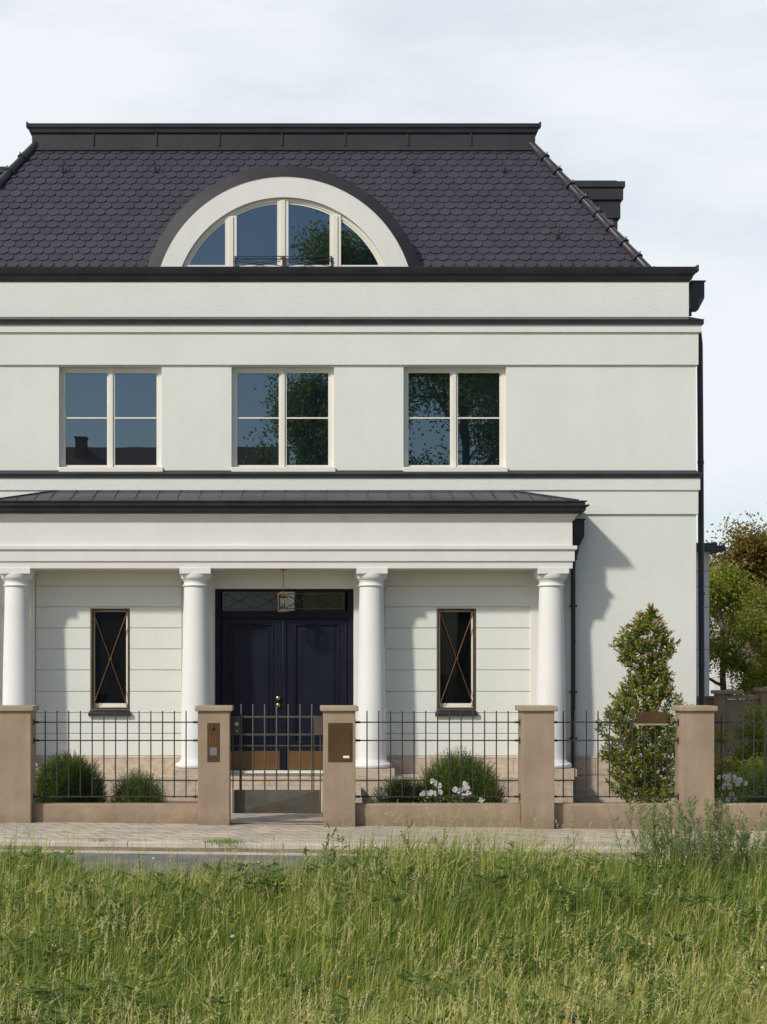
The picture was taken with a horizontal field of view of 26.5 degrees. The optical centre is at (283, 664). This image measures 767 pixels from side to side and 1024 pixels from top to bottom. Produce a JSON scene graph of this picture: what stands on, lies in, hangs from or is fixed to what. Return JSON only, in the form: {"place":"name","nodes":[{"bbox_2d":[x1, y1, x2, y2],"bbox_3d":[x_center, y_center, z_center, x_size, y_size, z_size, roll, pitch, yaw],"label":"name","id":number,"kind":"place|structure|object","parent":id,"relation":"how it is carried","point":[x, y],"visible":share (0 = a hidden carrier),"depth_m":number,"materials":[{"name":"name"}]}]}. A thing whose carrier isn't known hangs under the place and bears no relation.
{"place":"outdoors","nodes":[
{"label":"outdoors","id":0,"kind":"place"},
{"bbox_2d":[99,823,322,880],"bbox_3d":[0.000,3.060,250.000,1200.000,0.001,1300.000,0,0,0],"label":"ground","id":1,"kind":"structure","parent":0,"point":[296,824],"depth_m":31.05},
{"bbox_2d":[0,849,668,859],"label":"gutter stones","id":2,"kind":"object","parent":1,"relation":"on","point":[173,852],"depth_m":20.44,"materials":[{"name":"grey stone"}]},
{"bbox_2d":[0,846,701,857],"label":"gutter verge","id":3,"kind":"structure","parent":1,"relation":"on","point":[184,850],"depth_m":20.66,"materials":[{"name":"soil"}]},
{"bbox_2d":[89,838,113,842],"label":"gutter grass","id":4,"kind":"structure","parent":3,"relation":"on","point":[101,840],"depth_m":20.70,"materials":[{"name":"green plant"}]},
{"bbox_2d":[192,836,252,845],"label":"gutter grass","id":5,"kind":"structure","parent":3,"relation":"on","point":[222,842],"depth_m":20.68,"materials":[{"name":"green plant"}]},
{"bbox_2d":[0,840,763,853],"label":"kerb","id":6,"kind":"structure","parent":1,"relation":"on","point":[168,844],"depth_m":20.86,"materials":[{"name":"concrete"}]},
{"bbox_2d":[230,805,322,823],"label":"garden path","id":7,"kind":"structure","parent":0,"point":[290,818],"depth_m":24.29,"materials":[{"name":"stone"}]},
{"bbox_2d":[0,852,700,880],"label":"road","id":8,"kind":"structure","parent":0,"point":[166,857],"depth_m":19.82,"materials":[{"name":"grey asphalt"}]},
{"bbox_2d":[0,800,766,1023],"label":"meadow grass","id":9,"kind":"structure","parent":0,"point":[491,917],"depth_m":12.48,"materials":[{"name":"green plant"}]},
{"bbox_2d":[0,822,766,848],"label":"pavement","id":10,"kind":"structure","parent":0,"point":[294,833],"depth_m":22.23,"materials":[{"name":"stone"}]},
{"bbox_2d":[0,0,766,562],"label":"sky","id":11,"kind":"structure","parent":0,"point":[666,99],"materials":[{"name":"white"}]},
{"bbox_2d":[101,784,718,823],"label":"garden ground","id":12,"kind":"structure","parent":0,"point":[716,799],"depth_m":27.08,"materials":[{"name":"soil"}]},
{"bbox_2d":[36,750,111,802],"bbox_3d":[-3.308,1.790,24.910,1.398,0.995,1.387,0,0,0],"label":"yew bush","id":13,"kind":"object","parent":12,"relation":"on","point":[74,778],"visible":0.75,"depth_m":24.62,"materials":[{"name":"green plant"}]},
{"bbox_2d":[0,705,233,841],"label":"garden fence","id":14,"kind":"object","parent":12,"relation":"on","point":[18,795],"visible":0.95,"depth_m":23.20,"materials":[{"name":"stone"}]},
{"bbox_2d":[230,704,322,812],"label":"garden gate","id":15,"kind":"structure","parent":14,"relation":"attached to","point":[276,801],"depth_m":23.43,"materials":[{"name":"metal"}]},
{"bbox_2d":[105,766,173,802],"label":"yew bush","id":16,"kind":"object","parent":12,"relation":"on","point":[144,788],"visible":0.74,"depth_m":24.45,"materials":[{"name":"green plant"}]},
{"bbox_2d":[0,122,705,805],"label":"villa","id":17,"kind":"object","parent":12,"relation":"on","point":[402,416],"visible":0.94,"depth_m":28.00,"materials":[{"name":"paint"}]},
{"bbox_2d":[88,609,130,715],"bbox_3d":[-2.997,-0.039,28.020,0.730,1.852,0.220,0,0,0],"label":"small window","id":18,"kind":"structure","parent":17,"relation":"in","point":[109,629],"depth_m":28.10,"materials":[{"name":"glass"}]},
{"bbox_2d":[59,368,162,471],"bbox_3d":[-2.984,-4.242,28.073,1.805,1.843,0.215,0,0,0],"label":"window","id":19,"kind":"structure","parent":17,"relation":"in","point":[111,418],"depth_m":28.14,"materials":[{"name":"glass"}]},
{"bbox_2d":[278,569,288,611],"bbox_3d":[-0.006,-1.266,27.580,0.184,0.742,0.184,0,0,0],"label":"hanging lantern","id":20,"kind":"object","parent":17,"relation":"hanging from","point":[283,603],"visible":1,"depth_m":27.54,"materials":[{"name":"brown metal"}]},
{"bbox_2d":[231,368,335,471],"bbox_3d":[-0.008,-4.242,28.073,1.805,1.843,0.215,0,0,0],"label":"window","id":21,"kind":"structure","parent":17,"relation":"in","point":[283,418],"depth_m":28.14,"materials":[{"name":"glass"}]},
{"bbox_2d":[215,589,353,769],"bbox_3d":[0.012,0.268,28.180,2.423,3.175,0.200,0,0,0],"label":"front door","id":22,"kind":"structure","parent":17,"relation":"in","point":[303,655],"depth_m":28.17,"materials":[{"name":"blue paint"}]},
{"bbox_2d":[403,368,507,471],"bbox_3d":[2.960,-4.242,28.073,1.805,1.843,0.215,0,0,0],"label":"window","id":23,"kind":"structure","parent":17,"relation":"in","point":[454,418],"depth_m":28.14,"materials":[{"name":"glass"}]},
{"bbox_2d":[435,609,477,715],"bbox_3d":[2.973,-0.039,28.020,0.730,1.852,0.220,0,0,0],"label":"small window","id":24,"kind":"structure","parent":17,"relation":"in","point":[456,630],"depth_m":28.10,"materials":[{"name":"glass"}]},
{"bbox_2d":[368,791,390,802],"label":"rose bush","id":25,"kind":"object","parent":12,"relation":"on","point":[382,793],"visible":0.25,"depth_m":24.20,"materials":[{"name":"green plant"}]},
{"bbox_2d":[369,772,430,802],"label":"yew bush","id":26,"kind":"object","parent":12,"relation":"on","point":[407,788],"visible":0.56,"depth_m":24.65,"materials":[{"name":"green plant"}]},
{"bbox_2d":[408,779,454,802],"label":"rose bush","id":27,"kind":"object","parent":12,"relation":"on","point":[432,792],"visible":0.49,"depth_m":24.21,"materials":[{"name":"white plant"}]},
{"bbox_2d":[415,745,508,802],"bbox_3d":[2.732,1.799,25.115,1.612,1.122,1.626,0,0,0],"label":"yew bush","id":28,"kind":"object","parent":12,"relation":"on","point":[478,778],"visible":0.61,"depth_m":24.83,"materials":[{"name":"green plant"}]},
{"bbox_2d":[447,781,484,802],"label":"rose bush","id":29,"kind":"object","parent":12,"relation":"on","point":[464,788],"visible":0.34,"depth_m":24.21,"materials":[{"name":"white plant"}]},
{"bbox_2d":[320,705,766,830],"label":"garden fence","id":30,"kind":"object","parent":12,"relation":"on","point":[694,740],"visible":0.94,"depth_m":23.36,"materials":[{"name":"stone"}]},
{"bbox_2d":[592,602,693,802],"bbox_3d":[5.680,0.648,25.619,1.669,3.268,1.316,0,0,0],"label":"laurel shrub","id":31,"kind":"object","parent":12,"relation":"on","point":[641,681],"visible":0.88,"depth_m":25.44,"materials":[{"name":"green plant"}]},
{"bbox_2d":[696,543,724,695],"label":"annex","id":32,"kind":"object","parent":12,"relation":"on","point":[711,548],"visible":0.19,"depth_m":41.00,"materials":[{"name":"metal"}]},
{"bbox_2d":[714,750,735,797],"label":"garden shrub","id":33,"kind":"object","parent":12,"relation":"on","point":[728,760],"visible":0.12,"depth_m":28.48,"materials":[{"name":"green plant"}]},
{"bbox_2d":[696,510,766,694],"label":"bronze tree","id":34,"kind":"object","parent":12,"relation":"on","point":[750,547],"visible":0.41,"depth_m":53.14,"materials":[{"name":"brown plant"}]},
{"bbox_2d":[696,688,766,773],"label":"boundary wall","id":35,"kind":"structure","parent":12,"relation":"on","point":[727,705],"depth_m":33.12,"materials":[{"name":"stone"}]},
{"bbox_2d":[714,773,750,802],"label":"rose bush","id":36,"kind":"object","parent":12,"relation":"on","point":[728,778],"visible":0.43,"depth_m":24.16,"materials":[{"name":"white plant"}]},
{"bbox_2d":[709,554,766,694],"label":"garden tree","id":37,"kind":"object","parent":12,"relation":"on","point":[730,591],"visible":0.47,"depth_m":47.65,"materials":[{"name":"green plant"}]},
{"bbox_2d":[709,564,766,695],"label":"neighbour house","id":38,"kind":"structure","parent":12,"relation":"on","point":[712,685],"depth_m":62.00,"materials":[{"name":"paint"}]},
{"bbox_2d":[709,516,766,643],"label":"background tree","id":39,"kind":"object","parent":12,"relation":"on","point":[739,586],"visible":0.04,"depth_m":60.40,"materials":[{"name":"green plant"}]},
{"bbox_2d":[714,751,763,795],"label":"garden shrub","id":40,"kind":"object","parent":12,"relation":"on","point":[725,771],"visible":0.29,"depth_m":26.87,"materials":[{"name":"green plant"}]},
{"bbox_2d":[714,699,766,771],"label":"garden shrub","id":41,"kind":"object","parent":12,"relation":"on","point":[759,735],"visible":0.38,"depth_m":30.38,"materials":[{"name":"green plant"}]},
{"bbox_2d":[716,758,766,802],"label":"yew bush","id":42,"kind":"object","parent":12,"relation":"on","point":[759,781],"visible":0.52,"depth_m":25.36,"materials":[{"name":"green plant"}]},
{"bbox_2d":[717,591,766,694],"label":"garden tree","id":43,"kind":"object","parent":12,"relation":"on","point":[757,628],"visible":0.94,"depth_m":46.03,"materials":[{"name":"green plant"}]},
{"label":"meadow ground","id":44,"kind":"structure","parent":0,"visible":0},
{"bbox_2d":[299,820,337,892],"bbox_3d":[0.345,1.958,15.752,0.409,0.913,0.195,0,0,9],"label":"thistle","id":45,"kind":"object","parent":44,"relation":"on","point":[334,854],"visible":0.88,"depth_m":15.75,"materials":[{"name":"green plant"}]},
{"bbox_2d":[336,835,361,889],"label":"thistle","id":46,"kind":"object","parent":44,"relation":"on","point":[344,860],"visible":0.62,"depth_m":15.59,"materials":[{"name":"green plant"}]},
{"bbox_2d":[0,836,766,1023],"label":"meadow weeds","id":47,"kind":"object","parent":44,"relation":"on","point":[35,989],"visible":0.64,"depth_m":12.04,"materials":[{"name":"green plant"}]},
{"bbox_2d":[19,816,763,1022],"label":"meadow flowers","id":48,"kind":"object","parent":44,"relation":"on","point":[233,936],"visible":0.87,"depth_m":12.43,"materials":[{"name":"green plant"}]},
{"bbox_2d":[400,816,447,884],"bbox_3d":[1.383,1.952,15.848,0.485,0.949,0.292,0,0,-12],"label":"dock plant","id":49,"kind":"object","parent":44,"relation":"on","point":[406,840],"visible":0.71,"depth_m":15.91,"materials":[{"name":"green plant"}]},
{"bbox_2d":[467,819,488,881],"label":"dock plant","id":50,"kind":"object","parent":44,"relation":"on","point":[474,852],"visible":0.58,"depth_m":16.00,"materials":[{"name":"green plant"}]},
{"bbox_2d":[568,824,582,874],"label":"meadow herb","id":51,"kind":"object","parent":44,"relation":"on","point":[574,852],"visible":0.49,"depth_m":16.09,"materials":[{"name":"green plant"}]},
{"bbox_2d":[607,801,729,879],"bbox_3d":[3.876,1.911,16.369,1.307,1.093,0.607,0,0,0],"label":"mugwort","id":52,"kind":"object","parent":44,"relation":"on","point":[656,825],"visible":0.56,"depth_m":16.34,"materials":[{"name":"green plant"}]},
{"bbox_2d":[627,797,713,894],"bbox_3d":[3.813,1.879,15.975,0.883,1.159,0.745,0,0,20],"label":"mugwort","id":53,"kind":"object","parent":44,"relation":"on","point":[679,821],"visible":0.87,"depth_m":15.96,"materials":[{"name":"green plant"}]},
{"bbox_2d":[648,790,762,884],"bbox_3d":[4.189,1.860,16.172,1.155,1.203,0.740,0,0,17],"label":"mugwort","id":54,"kind":"object","parent":44,"relation":"on","point":[728,822],"visible":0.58,"depth_m":16.27,"materials":[{"name":"green plant"}]},
{"bbox_2d":[679,797,766,890],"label":"mugwort","id":55,"kind":"object","parent":44,"relation":"on","point":[727,843],"visible":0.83,"depth_m":16.05,"materials":[{"name":"green plant"}]},
{"bbox_2d":[732,808,766,885],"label":"mugwort","id":56,"kind":"object","parent":44,"relation":"on","point":[746,833],"visible":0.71,"depth_m":16.17,"materials":[{"name":"green plant"}]}
]}

